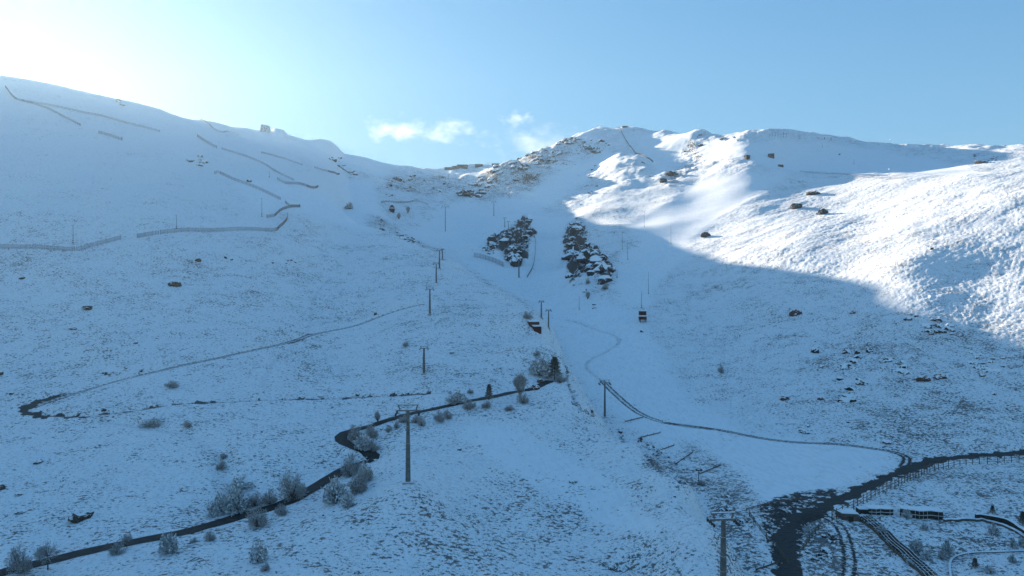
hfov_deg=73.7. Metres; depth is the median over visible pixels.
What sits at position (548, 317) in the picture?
lift pylon
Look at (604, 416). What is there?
lift pylon
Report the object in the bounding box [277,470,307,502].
frosted shrub
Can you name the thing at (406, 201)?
snow fence
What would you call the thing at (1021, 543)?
frosted shrub
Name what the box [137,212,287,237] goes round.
snow fence
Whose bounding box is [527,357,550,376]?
frosted shrub
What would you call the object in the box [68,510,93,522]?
boulder
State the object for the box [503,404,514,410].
frosted shrub
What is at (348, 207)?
frosted shrub
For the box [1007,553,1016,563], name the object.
frosted shrub
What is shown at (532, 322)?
red shed
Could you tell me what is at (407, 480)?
lift pylon
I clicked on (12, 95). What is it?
snow fence
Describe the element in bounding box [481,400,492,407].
frosted shrub
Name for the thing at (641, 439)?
rock crag
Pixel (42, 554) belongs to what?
frosted tree
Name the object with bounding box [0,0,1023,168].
sky
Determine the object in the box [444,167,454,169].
mountain lodge
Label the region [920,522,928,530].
frosted shrub
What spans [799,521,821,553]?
snow fence
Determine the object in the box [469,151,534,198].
rock crag
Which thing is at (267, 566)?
frosted shrub
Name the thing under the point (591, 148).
rock crag
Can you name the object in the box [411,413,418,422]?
frosted shrub
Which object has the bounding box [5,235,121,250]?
snow fence
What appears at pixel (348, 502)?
frosted shrub
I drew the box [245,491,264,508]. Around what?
frosted shrub
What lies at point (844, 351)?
boulder
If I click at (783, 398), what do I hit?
boulder
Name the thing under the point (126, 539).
shrub
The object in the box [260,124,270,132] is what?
rock tower
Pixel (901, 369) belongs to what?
rock crag
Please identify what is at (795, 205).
boulder
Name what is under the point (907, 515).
frosted shrub
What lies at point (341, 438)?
road
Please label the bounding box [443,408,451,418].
frosted shrub
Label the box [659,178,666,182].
boulder
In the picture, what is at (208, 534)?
frosted shrub
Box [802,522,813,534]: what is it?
frosted shrub
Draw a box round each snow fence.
[5,86,158,131]
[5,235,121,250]
[21,99,80,125]
[102,131,122,139]
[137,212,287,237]
[200,119,238,134]
[214,171,280,199]
[222,148,293,180]
[261,152,301,164]
[267,204,298,217]
[278,178,317,188]
[386,200,425,203]
[474,253,503,266]
[527,229,535,276]
[617,127,652,161]
[746,498,804,510]
[749,511,789,563]
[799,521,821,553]
[805,171,906,178]
[831,455,1023,520]
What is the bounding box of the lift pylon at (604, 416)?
[598,380,610,417]
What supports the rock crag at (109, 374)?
on the ground
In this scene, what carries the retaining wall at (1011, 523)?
on the ground
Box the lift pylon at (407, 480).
[395,404,420,484]
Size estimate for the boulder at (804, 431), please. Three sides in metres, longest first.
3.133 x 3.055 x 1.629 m
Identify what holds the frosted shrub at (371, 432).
on the ground
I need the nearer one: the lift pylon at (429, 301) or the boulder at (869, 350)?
the boulder at (869, 350)
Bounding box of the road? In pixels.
[0,380,554,575]
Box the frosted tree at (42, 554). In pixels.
[32,541,65,569]
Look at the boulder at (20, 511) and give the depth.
131.00 m
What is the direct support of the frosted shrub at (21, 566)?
on the ground
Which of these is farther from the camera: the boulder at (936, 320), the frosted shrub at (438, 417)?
the boulder at (936, 320)
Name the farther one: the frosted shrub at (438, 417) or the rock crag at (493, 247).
the rock crag at (493, 247)
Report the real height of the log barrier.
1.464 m
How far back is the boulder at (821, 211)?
542.91 m
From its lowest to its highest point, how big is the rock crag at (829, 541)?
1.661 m
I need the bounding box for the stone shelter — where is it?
[834,508,859,521]
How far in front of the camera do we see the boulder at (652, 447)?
194.05 m
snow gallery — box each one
[862,504,893,515]
[896,504,943,519]
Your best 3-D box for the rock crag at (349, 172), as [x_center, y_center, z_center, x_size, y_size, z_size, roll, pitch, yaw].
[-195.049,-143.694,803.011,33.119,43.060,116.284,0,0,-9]
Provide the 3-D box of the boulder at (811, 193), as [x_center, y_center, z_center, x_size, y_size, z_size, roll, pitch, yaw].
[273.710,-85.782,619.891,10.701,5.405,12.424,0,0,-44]
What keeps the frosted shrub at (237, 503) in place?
on the ground
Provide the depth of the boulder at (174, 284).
294.64 m
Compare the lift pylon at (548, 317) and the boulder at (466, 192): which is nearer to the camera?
the lift pylon at (548, 317)
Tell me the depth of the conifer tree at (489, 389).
190.16 m
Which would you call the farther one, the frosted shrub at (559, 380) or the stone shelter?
the frosted shrub at (559, 380)
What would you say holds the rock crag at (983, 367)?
on the ground
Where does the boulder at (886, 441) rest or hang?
on the ground
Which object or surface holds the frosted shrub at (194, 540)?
on the ground
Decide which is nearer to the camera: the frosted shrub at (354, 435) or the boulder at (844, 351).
the frosted shrub at (354, 435)
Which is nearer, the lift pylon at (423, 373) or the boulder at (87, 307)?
the lift pylon at (423, 373)
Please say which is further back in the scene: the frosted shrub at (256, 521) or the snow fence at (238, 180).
the snow fence at (238, 180)
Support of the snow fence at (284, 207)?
on the ground
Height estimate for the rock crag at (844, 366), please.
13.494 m
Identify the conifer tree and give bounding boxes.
[484,384,493,399]
[547,356,562,379]
[969,557,978,568]
[988,505,995,513]
[1017,511,1023,524]
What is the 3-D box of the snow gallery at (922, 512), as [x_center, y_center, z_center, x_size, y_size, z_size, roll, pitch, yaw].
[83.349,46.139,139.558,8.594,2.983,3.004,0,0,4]
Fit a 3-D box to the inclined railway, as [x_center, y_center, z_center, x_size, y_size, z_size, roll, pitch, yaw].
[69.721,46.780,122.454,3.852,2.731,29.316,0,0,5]
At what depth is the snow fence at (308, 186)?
564.57 m
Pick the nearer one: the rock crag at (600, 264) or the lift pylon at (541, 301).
the lift pylon at (541, 301)
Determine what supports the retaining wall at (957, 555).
on the ground
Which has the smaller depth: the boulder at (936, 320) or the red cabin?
the boulder at (936, 320)
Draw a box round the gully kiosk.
[388,205,395,212]
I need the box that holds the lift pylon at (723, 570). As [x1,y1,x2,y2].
[706,511,739,575]
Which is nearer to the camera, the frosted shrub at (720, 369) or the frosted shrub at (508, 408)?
the frosted shrub at (508, 408)
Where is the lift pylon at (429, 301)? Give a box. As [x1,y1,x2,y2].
[425,287,433,314]
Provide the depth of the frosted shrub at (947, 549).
121.93 m
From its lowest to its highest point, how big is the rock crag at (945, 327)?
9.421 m
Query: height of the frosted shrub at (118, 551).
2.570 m
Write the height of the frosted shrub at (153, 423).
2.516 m
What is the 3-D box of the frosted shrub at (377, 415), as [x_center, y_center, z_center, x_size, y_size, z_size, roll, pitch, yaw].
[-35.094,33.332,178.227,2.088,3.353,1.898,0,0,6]
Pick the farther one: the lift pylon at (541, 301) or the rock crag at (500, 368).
the lift pylon at (541, 301)
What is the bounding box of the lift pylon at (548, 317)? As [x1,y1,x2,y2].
[545,309,551,329]
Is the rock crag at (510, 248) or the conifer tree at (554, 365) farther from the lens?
the rock crag at (510, 248)
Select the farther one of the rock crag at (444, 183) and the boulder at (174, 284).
the rock crag at (444, 183)
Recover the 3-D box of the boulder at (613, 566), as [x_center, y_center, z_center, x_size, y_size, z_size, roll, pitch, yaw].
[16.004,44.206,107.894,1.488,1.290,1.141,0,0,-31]
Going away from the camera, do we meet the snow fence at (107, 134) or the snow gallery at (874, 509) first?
the snow gallery at (874, 509)
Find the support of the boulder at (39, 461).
on the ground
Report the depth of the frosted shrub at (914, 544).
122.53 m
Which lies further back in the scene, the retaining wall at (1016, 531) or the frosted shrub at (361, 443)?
the frosted shrub at (361, 443)
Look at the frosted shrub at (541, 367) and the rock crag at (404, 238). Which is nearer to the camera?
the frosted shrub at (541, 367)
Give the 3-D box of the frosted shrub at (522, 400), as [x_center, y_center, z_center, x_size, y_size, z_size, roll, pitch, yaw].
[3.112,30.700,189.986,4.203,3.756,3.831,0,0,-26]
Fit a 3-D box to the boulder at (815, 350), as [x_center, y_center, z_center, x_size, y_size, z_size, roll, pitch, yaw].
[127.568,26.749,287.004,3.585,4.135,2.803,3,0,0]
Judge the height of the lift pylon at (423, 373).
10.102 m
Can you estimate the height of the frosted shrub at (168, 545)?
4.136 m
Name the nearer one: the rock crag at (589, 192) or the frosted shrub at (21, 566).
the frosted shrub at (21, 566)
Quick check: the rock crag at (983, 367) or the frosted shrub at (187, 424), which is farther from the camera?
the rock crag at (983, 367)
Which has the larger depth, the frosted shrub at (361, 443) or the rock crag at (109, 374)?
the rock crag at (109, 374)
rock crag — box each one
[102,367,142,375]
[186,154,213,165]
[328,156,357,177]
[384,184,410,196]
[395,231,419,242]
[432,181,473,191]
[464,367,517,375]
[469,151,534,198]
[482,244,495,253]
[487,216,532,257]
[525,141,564,166]
[561,217,615,285]
[562,136,609,153]
[578,165,620,204]
[636,437,669,457]
[719,495,754,542]
[809,529,837,563]
[818,560,834,573]
[836,355,862,401]
[882,357,914,382]
[907,313,963,336]
[966,351,1010,374]
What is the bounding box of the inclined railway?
[860,515,938,575]
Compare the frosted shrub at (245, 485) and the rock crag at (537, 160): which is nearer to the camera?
the frosted shrub at (245, 485)
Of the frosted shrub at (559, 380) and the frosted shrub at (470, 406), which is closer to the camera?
the frosted shrub at (470, 406)
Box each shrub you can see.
[4,541,33,575]
[108,541,125,555]
[119,533,132,543]
[137,417,163,427]
[157,532,178,555]
[164,380,179,387]
[182,420,191,427]
[189,536,196,542]
[203,530,215,541]
[205,490,229,517]
[215,460,226,469]
[221,475,254,492]
[224,483,250,516]
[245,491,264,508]
[246,507,270,528]
[248,538,269,563]
[259,563,269,571]
[261,488,278,505]
[273,504,288,515]
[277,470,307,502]
[321,475,350,503]
[339,452,360,477]
[339,491,356,508]
[344,202,352,208]
[347,424,362,440]
[348,466,369,494]
[353,431,373,450]
[357,460,373,484]
[363,422,378,438]
[368,440,379,451]
[374,410,380,421]
[393,420,399,427]
[398,414,405,422]
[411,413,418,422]
[417,416,425,426]
[433,410,445,422]
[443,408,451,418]
[445,391,468,404]
[461,400,475,409]
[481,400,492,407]
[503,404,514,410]
[512,371,528,394]
[516,392,528,403]
[523,311,533,318]
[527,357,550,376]
[552,374,568,382]
[697,480,705,485]
[717,364,723,372]
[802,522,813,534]
[877,523,887,532]
[901,508,911,518]
[908,539,923,552]
[919,549,933,560]
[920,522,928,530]
[938,552,945,560]
[941,538,954,555]
[982,564,996,573]
[987,522,1000,535]
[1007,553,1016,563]
[1009,537,1016,549]
[1018,537,1023,547]
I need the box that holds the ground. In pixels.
[0,75,1023,575]
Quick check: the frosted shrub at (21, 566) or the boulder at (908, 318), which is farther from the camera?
the boulder at (908, 318)
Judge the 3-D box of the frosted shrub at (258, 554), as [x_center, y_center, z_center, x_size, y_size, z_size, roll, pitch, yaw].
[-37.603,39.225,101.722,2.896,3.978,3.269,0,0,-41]
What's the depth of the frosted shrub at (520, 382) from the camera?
195.21 m
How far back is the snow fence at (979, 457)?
162.72 m
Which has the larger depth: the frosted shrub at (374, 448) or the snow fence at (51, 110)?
the snow fence at (51, 110)
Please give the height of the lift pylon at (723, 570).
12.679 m
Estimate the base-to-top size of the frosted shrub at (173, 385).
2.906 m
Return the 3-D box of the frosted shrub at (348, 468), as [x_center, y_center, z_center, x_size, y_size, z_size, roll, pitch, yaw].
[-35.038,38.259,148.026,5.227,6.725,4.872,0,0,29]
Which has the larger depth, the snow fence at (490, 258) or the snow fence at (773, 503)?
the snow fence at (490, 258)
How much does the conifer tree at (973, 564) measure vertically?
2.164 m
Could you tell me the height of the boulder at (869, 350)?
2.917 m
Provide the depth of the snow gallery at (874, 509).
138.51 m
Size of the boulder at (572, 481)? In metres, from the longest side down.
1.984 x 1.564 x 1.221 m
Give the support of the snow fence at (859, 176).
on the ground
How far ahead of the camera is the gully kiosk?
667.30 m
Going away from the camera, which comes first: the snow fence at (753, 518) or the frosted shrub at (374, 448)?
the snow fence at (753, 518)
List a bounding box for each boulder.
[13,492,24,495]
[14,509,26,513]
[33,458,43,463]
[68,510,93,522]
[81,306,92,309]
[168,281,181,286]
[455,189,473,195]
[510,253,522,266]
[530,385,539,389]
[569,479,576,483]
[608,563,616,570]
[646,445,655,449]
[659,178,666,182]
[665,171,677,175]
[701,232,710,237]
[779,395,789,400]
[789,309,801,315]
[790,203,801,208]
[798,429,809,433]
[806,191,819,195]
[811,347,818,352]
[816,208,828,214]
[820,547,831,553]
[842,349,853,353]
[855,380,867,384]
[866,347,872,352]
[882,439,891,443]
[903,316,911,320]
[914,375,930,381]
[929,318,942,321]
[933,329,942,332]
[933,373,946,379]
[974,160,987,163]
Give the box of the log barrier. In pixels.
[755,558,779,570]
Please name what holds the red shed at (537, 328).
on the ground
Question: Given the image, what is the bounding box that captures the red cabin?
[638,310,646,322]
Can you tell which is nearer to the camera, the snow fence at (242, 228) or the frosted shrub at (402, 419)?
the frosted shrub at (402, 419)
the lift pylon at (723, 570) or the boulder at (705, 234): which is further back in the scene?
the boulder at (705, 234)
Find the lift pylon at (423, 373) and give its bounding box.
[419,346,428,374]
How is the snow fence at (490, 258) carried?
on the ground
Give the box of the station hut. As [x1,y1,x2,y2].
[855,506,867,513]
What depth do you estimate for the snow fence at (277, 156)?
632.77 m
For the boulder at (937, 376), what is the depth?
241.41 m
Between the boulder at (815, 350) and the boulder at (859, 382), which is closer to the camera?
the boulder at (859, 382)
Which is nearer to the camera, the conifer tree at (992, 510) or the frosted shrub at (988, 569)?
the frosted shrub at (988, 569)
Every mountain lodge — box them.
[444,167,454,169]
[457,164,467,168]
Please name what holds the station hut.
on the ground
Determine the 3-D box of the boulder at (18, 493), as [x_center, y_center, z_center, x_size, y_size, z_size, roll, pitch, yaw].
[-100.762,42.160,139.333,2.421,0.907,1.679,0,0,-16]
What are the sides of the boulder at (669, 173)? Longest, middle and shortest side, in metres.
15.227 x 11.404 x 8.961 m
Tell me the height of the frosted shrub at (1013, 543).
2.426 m
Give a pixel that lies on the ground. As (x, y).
(720, 191)
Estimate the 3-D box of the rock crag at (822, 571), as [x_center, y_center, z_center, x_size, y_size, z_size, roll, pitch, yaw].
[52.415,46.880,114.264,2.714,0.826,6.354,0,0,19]
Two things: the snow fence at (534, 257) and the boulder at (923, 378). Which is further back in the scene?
the snow fence at (534, 257)
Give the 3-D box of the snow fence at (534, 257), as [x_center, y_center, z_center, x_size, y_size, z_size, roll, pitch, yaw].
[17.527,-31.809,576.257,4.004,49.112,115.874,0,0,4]
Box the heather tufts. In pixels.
[0,86,1023,575]
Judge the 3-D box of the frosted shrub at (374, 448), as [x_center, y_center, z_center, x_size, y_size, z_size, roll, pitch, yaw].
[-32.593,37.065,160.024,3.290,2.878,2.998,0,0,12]
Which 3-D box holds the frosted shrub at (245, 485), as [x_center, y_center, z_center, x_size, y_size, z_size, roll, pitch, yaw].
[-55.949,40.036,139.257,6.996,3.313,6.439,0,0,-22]
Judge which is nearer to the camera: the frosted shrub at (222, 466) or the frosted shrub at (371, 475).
the frosted shrub at (371, 475)
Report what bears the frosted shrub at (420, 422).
on the ground
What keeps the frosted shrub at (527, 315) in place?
on the ground
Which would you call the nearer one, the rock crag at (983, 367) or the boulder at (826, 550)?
the boulder at (826, 550)
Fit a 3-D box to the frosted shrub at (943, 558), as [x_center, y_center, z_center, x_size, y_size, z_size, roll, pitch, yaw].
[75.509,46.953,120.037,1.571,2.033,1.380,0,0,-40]
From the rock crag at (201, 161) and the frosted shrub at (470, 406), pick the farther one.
the rock crag at (201, 161)
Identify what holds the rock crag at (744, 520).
on the ground
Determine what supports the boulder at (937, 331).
on the ground
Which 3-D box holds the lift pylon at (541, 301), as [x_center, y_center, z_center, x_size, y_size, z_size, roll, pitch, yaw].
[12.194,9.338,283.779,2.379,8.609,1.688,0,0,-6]
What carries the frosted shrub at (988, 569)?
on the ground
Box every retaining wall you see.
[943,517,1023,537]
[949,550,1023,575]
[975,513,1023,533]
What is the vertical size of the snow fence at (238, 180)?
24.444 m
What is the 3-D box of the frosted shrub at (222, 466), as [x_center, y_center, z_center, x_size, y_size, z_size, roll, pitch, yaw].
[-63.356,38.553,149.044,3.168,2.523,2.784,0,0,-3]
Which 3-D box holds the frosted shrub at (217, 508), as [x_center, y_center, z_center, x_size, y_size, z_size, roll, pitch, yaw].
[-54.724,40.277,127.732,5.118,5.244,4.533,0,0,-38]
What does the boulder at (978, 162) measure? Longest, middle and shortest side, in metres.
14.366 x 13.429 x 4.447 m
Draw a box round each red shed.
[527,320,539,326]
[532,324,541,333]
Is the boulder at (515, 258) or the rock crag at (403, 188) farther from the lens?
the rock crag at (403, 188)
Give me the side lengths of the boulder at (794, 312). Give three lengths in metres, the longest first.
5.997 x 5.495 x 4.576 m
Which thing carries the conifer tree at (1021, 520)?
on the ground
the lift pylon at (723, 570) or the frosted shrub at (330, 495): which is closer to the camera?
the lift pylon at (723, 570)
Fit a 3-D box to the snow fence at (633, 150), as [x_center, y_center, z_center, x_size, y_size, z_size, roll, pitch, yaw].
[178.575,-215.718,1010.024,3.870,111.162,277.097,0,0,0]
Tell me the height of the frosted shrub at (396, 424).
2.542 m
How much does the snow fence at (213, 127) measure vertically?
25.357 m
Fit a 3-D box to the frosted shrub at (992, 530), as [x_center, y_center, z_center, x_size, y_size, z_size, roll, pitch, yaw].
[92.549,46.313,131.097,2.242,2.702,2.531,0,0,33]
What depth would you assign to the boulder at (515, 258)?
547.53 m
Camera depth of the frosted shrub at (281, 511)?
124.07 m
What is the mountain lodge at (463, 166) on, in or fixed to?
on the ground
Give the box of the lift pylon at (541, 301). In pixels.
[538,300,543,319]
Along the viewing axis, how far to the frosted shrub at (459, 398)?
187.05 m
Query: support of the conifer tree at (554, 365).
on the ground
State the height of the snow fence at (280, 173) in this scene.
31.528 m
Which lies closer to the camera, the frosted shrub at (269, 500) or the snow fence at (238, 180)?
the frosted shrub at (269, 500)
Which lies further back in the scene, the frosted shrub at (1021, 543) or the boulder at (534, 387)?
the boulder at (534, 387)
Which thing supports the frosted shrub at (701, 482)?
on the ground
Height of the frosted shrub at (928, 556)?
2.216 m
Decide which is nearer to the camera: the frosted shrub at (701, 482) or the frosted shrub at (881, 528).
the frosted shrub at (881, 528)
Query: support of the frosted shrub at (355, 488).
on the ground

